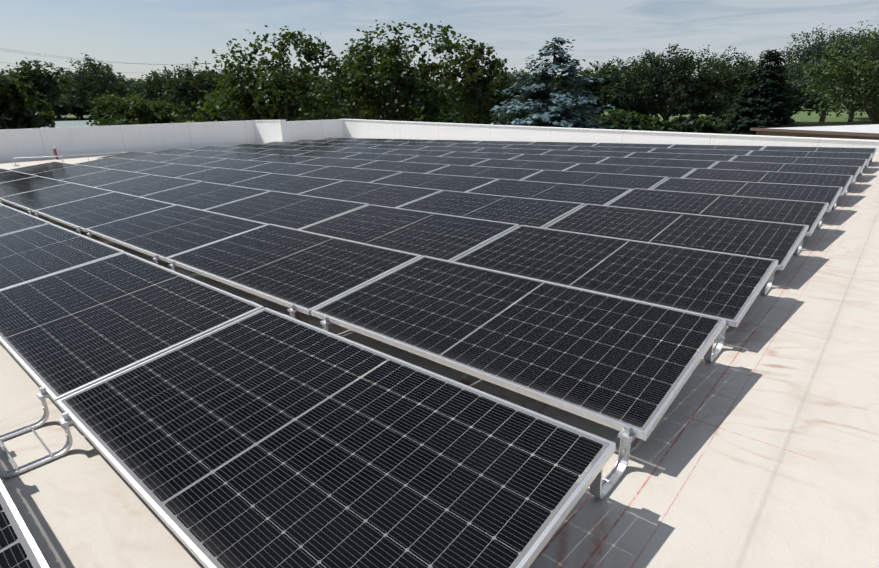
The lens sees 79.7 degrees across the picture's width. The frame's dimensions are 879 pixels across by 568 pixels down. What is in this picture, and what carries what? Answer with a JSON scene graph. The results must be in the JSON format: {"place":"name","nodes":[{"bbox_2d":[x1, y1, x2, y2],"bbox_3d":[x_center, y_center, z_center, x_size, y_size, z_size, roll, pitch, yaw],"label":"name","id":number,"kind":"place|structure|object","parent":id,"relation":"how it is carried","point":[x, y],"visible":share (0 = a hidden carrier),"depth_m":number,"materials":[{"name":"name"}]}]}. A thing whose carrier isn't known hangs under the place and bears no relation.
{"place":"outdoors","nodes":[
{"label":"outdoors","id":0,"kind":"place"},
{"bbox_2d":[41,120,98,127],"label":"building","id":1,"kind":"structure","parent":0,"point":[70,123],"depth_m":78.52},
{"bbox_2d":[7,105,871,133],"bbox_3d":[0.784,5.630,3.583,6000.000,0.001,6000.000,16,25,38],"label":"lawn ground","id":2,"kind":"structure","parent":0,"point":[802,118],"depth_m":166.68,"materials":[{"name":"green plant"}]},
{"bbox_2d":[0,70,55,129],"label":"tree","id":3,"kind":"object","parent":2,"relation":"on","point":[17,112],"visible":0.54,"depth_m":31.14,"materials":[{"name":"green plant"}]},
{"bbox_2d":[0,57,76,120],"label":"dark tree","id":4,"kind":"object","parent":2,"relation":"on","point":[47,82],"visible":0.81,"depth_m":90.19,"materials":[{"name":"green plant"}]},
{"bbox_2d":[54,69,84,118],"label":"belt tree","id":5,"kind":"object","parent":2,"relation":"on","point":[60,77],"depth_m":183.09,"materials":[{"name":"green plant"}]},
{"bbox_2d":[28,86,115,120],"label":"belt tree","id":6,"kind":"object","parent":2,"relation":"on","point":[79,111],"visible":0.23,"depth_m":159.06,"materials":[{"name":"green plant"}]},
{"bbox_2d":[59,53,127,114],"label":"columnar tree","id":7,"kind":"object","parent":2,"relation":"on","point":[87,83],"visible":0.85,"depth_m":117.70,"materials":[{"name":"green plant"}]},
{"bbox_2d":[58,78,131,119],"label":"belt tree","id":8,"kind":"object","parent":2,"relation":"on","point":[92,93],"visible":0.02,"depth_m":159.08,"materials":[{"name":"green plant"}]},
{"bbox_2d":[57,71,146,95],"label":"belt tree","id":9,"kind":"object","parent":2,"relation":"on","point":[129,82],"visible":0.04,"depth_m":176.41,"materials":[{"name":"green plant"}]},
{"bbox_2d":[0,48,210,72],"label":"power line","id":10,"kind":"object","parent":2,"relation":"on","point":[103,61],"visible":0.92,"depth_m":89.37,"materials":[{"name":"grey metal"}]},
{"bbox_2d":[127,81,149,100],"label":"belt tree","id":11,"kind":"object","parent":2,"relation":"on","point":[139,90],"visible":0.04,"depth_m":179.35,"materials":[{"name":"green plant"}]},
{"bbox_2d":[86,90,204,125],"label":"hedge","id":12,"kind":"object","parent":2,"relation":"on","point":[132,111],"visible":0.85,"depth_m":74.66,"materials":[{"name":"green plant"}]},
{"bbox_2d":[125,66,184,114],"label":"dark tree","id":13,"kind":"object","parent":2,"relation":"on","point":[150,86],"visible":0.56,"depth_m":122.77,"materials":[{"name":"green plant"}]},
{"bbox_2d":[139,81,200,118],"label":"belt tree","id":14,"kind":"object","parent":2,"relation":"on","point":[161,99],"depth_m":176.10,"materials":[{"name":"green plant"}]},
{"bbox_2d":[158,57,229,122],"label":"dark tree","id":15,"kind":"object","parent":2,"relation":"on","point":[183,90],"visible":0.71,"depth_m":92.85,"materials":[{"name":"green plant"}]},
{"bbox_2d":[209,117,229,121],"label":"shrub","id":16,"kind":"object","parent":2,"relation":"on","point":[217,119],"visible":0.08,"depth_m":111.70,"materials":[{"name":"green plant"}]},
{"bbox_2d":[170,63,273,118],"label":"belt tree","id":17,"kind":"object","parent":2,"relation":"on","point":[215,65],"visible":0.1,"depth_m":107.45,"materials":[{"name":"green plant"}]},
{"bbox_2d":[191,25,364,121],"bbox_3d":[-16.060,-18.764,52.668,16.180,13.489,17.967,-11,20,-26],"label":"tree","id":18,"kind":"object","parent":2,"relation":"on","point":[256,102],"visible":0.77,"depth_m":50.08,"materials":[{"name":"green plant"}]},
{"bbox_2d":[283,71,332,101],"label":"belt tree","id":19,"kind":"object","parent":2,"relation":"on","point":[313,77],"visible":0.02,"depth_m":140.91,"materials":[{"name":"green plant"}]},
{"bbox_2d":[292,80,342,114],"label":"belt tree","id":20,"kind":"object","parent":2,"relation":"on","point":[320,96],"visible":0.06,"depth_m":124.95,"materials":[{"name":"green plant"}]},
{"bbox_2d":[291,108,351,120],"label":"shrub","id":21,"kind":"object","parent":2,"relation":"on","point":[318,114],"visible":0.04,"depth_m":98.69,"materials":[{"name":"green plant"}]},
{"bbox_2d":[320,45,382,119],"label":"tree","id":22,"kind":"object","parent":2,"relation":"on","point":[340,93],"visible":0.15,"depth_m":77.92,"materials":[{"name":"green plant"}]},
{"bbox_2d":[327,20,476,122],"bbox_3d":[-4.319,-21.502,58.352,15.454,14.712,16.630,-3,20,-9],"label":"tree","id":23,"kind":"object","parent":2,"relation":"on","point":[395,85],"visible":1,"depth_m":55.24,"materials":[{"name":"green plant"}]},
{"bbox_2d":[377,94,447,110],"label":"belt tree","id":24,"kind":"object","parent":2,"relation":"on","point":[430,104],"visible":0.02,"depth_m":120.27,"materials":[{"name":"green plant"}]},
{"bbox_2d":[410,106,450,121],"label":"shrub","id":25,"kind":"object","parent":2,"relation":"on","point":[422,109],"visible":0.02,"depth_m":94.89,"materials":[{"name":"green plant"}]},
{"bbox_2d":[0,119,878,161],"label":"parapet walls","id":26,"kind":"structure","parent":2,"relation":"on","point":[41,143],"depth_m":23.19,"materials":[{"name":"white paint"}]},
{"bbox_2d":[0,145,878,567],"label":"roof deck","id":27,"kind":"structure","parent":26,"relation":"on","point":[758,447],"depth_m":2.37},
{"bbox_2d":[52,148,59,159],"bbox_3d":[-15.234,-5.170,20.914,0.217,0.470,0.217,14,24,39],"label":"roof vent pipe","id":28,"kind":"object","parent":27,"relation":"on","point":[55,152],"visible":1,"depth_m":20.89,"materials":[{"name":"metal"}]},
{"bbox_2d":[13,152,125,165],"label":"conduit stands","id":29,"kind":"object","parent":27,"relation":"on","point":[62,156],"visible":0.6,"depth_m":18.85,"materials":[{"name":"metal"}]},
{"bbox_2d":[0,138,876,567],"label":"solar panel array","id":30,"kind":"object","parent":27,"relation":"on","point":[618,286],"visible":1,"depth_m":3.35,"materials":[{"name":"black glass"}]},
{"bbox_2d":[419,111,459,122],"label":"shrub","id":31,"kind":"object","parent":2,"relation":"on","point":[448,118],"visible":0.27,"depth_m":82.14,"materials":[{"name":"green plant"}]},
{"bbox_2d":[431,36,514,123],"bbox_3d":[3.462,-23.475,65.535,10.795,13.573,11.818,11,22,29],"label":"tree","id":32,"kind":"object","parent":2,"relation":"on","point":[474,97],"visible":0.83,"depth_m":63.98,"materials":[{"name":"green plant"}]},
{"bbox_2d":[453,112,521,125],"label":"shrub","id":33,"kind":"object","parent":2,"relation":"on","point":[496,118],"visible":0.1,"depth_m":74.14,"materials":[{"name":"green plant"}]},
{"bbox_2d":[479,61,546,124],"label":"tree","id":34,"kind":"object","parent":2,"relation":"on","point":[497,92],"visible":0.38,"depth_m":86.66,"materials":[{"name":"green plant"}]},
{"bbox_2d":[483,68,556,116],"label":"belt tree","id":35,"kind":"object","parent":2,"relation":"on","point":[510,73],"visible":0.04,"depth_m":132.52,"materials":[{"name":"green plant"}]},
{"bbox_2d":[488,37,620,129],"bbox_3d":[10.122,-14.902,47.182,18.658,13.063,20.143,-12,21,-29],"label":"blue spruce tree","id":36,"kind":"object","parent":2,"relation":"on","point":[532,102],"visible":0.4,"depth_m":44.93,"materials":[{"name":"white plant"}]},
{"bbox_2d":[549,62,630,115],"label":"belt tree","id":37,"kind":"object","parent":2,"relation":"on","point":[601,96],"visible":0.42,"depth_m":99.28,"materials":[{"name":"green plant"}]},
{"bbox_2d":[583,112,654,130],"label":"shrub","id":38,"kind":"object","parent":2,"relation":"on","point":[609,121],"visible":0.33,"depth_m":71.67,"materials":[{"name":"green plant"}]},
{"bbox_2d":[579,74,664,117],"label":"belt tree","id":39,"kind":"object","parent":2,"relation":"on","point":[644,111],"visible":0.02,"depth_m":118.18,"materials":[{"name":"green plant"}]},
{"bbox_2d":[606,117,642,130],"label":"shrub","id":40,"kind":"object","parent":2,"relation":"on","point":[626,128],"depth_m":73.15,"materials":[{"name":"green plant"}]},
{"bbox_2d":[591,108,666,130],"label":"shrub","id":41,"kind":"object","parent":2,"relation":"on","point":[645,121],"visible":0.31,"depth_m":81.64,"materials":[{"name":"green plant"}]},
{"bbox_2d":[590,56,671,118],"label":"tree","id":42,"kind":"object","parent":2,"relation":"on","point":[624,95],"visible":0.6,"depth_m":98.50,"materials":[{"name":"green plant"}]},
{"bbox_2d":[626,44,722,130],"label":"tree","id":43,"kind":"object","parent":2,"relation":"on","point":[668,73],"visible":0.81,"depth_m":101.92,"materials":[{"name":"green plant"}]},
{"bbox_2d":[648,74,708,119],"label":"belt tree","id":44,"kind":"object","parent":2,"relation":"on","point":[658,112],"visible":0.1,"depth_m":119.92,"materials":[{"name":"green plant"}]},
{"bbox_2d":[661,85,714,116],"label":"belt tree","id":45,"kind":"object","parent":2,"relation":"on","point":[695,112],"visible":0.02,"depth_m":143.25,"materials":[{"name":"green plant"}]},
{"bbox_2d":[661,114,726,132],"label":"shrub","id":46,"kind":"object","parent":2,"relation":"on","point":[679,123],"visible":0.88,"depth_m":95.16,"materials":[{"name":"green plant"}]},
{"bbox_2d":[680,116,730,133],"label":"shrub","id":47,"kind":"object","parent":2,"relation":"on","point":[705,127],"visible":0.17,"depth_m":95.48,"materials":[{"name":"green plant"}]},
{"bbox_2d":[677,86,733,113],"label":"belt tree","id":48,"kind":"object","parent":2,"relation":"on","point":[715,100],"depth_m":136.80,"materials":[{"name":"green plant"}]},
{"bbox_2d":[673,44,765,117],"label":"tree","id":49,"kind":"object","parent":2,"relation":"on","point":[724,75],"visible":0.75,"depth_m":101.50,"materials":[{"name":"green plant"}]},
{"bbox_2d":[719,112,756,119],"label":"shrub","id":50,"kind":"object","parent":2,"relation":"on","point":[723,117],"visible":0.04,"depth_m":107.74,"materials":[{"name":"green plant"}]},
{"bbox_2d":[721,49,798,134],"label":"dark cedar tree","id":51,"kind":"object","parent":2,"relation":"on","point":[768,103],"visible":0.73,"depth_m":67.72,"materials":[{"name":"green plant"}]},
{"bbox_2d":[718,69,835,119],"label":"belt tree","id":52,"kind":"object","parent":2,"relation":"on","point":[808,99],"visible":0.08,"depth_m":117.25,"materials":[{"name":"green plant"}]},
{"bbox_2d":[767,25,850,120],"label":"tree","id":53,"kind":"object","parent":2,"relation":"on","point":[793,67],"visible":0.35,"depth_m":122.25,"materials":[{"name":"green plant"}]},
{"bbox_2d":[750,124,878,139],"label":"neighboring roof","id":54,"kind":"structure","parent":2,"relation":"on","point":[868,132],"depth_m":27.83,"materials":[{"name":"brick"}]},
{"bbox_2d":[781,20,878,122],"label":"tree","id":55,"kind":"object","parent":2,"relation":"on","point":[823,113],"visible":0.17,"depth_m":125.84,"materials":[{"name":"green plant"}]},
{"bbox_2d":[791,25,878,123],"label":"tree","id":56,"kind":"object","parent":2,"relation":"on","point":[865,73],"visible":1,"depth_m":76.26,"materials":[{"name":"green leaf"},{"name":"bark"}]},
{"bbox_2d":[819,28,878,121],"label":"tree","id":57,"kind":"object","parent":2,"relation":"on","point":[850,118],"visible":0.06,"depth_m":136.13,"materials":[{"name":"green plant"}]},
{"bbox_2d":[0,0,878,82],"label":"sky","id":58,"kind":"structure","parent":0,"point":[150,33],"materials":[{"name":"blue"}]}
]}

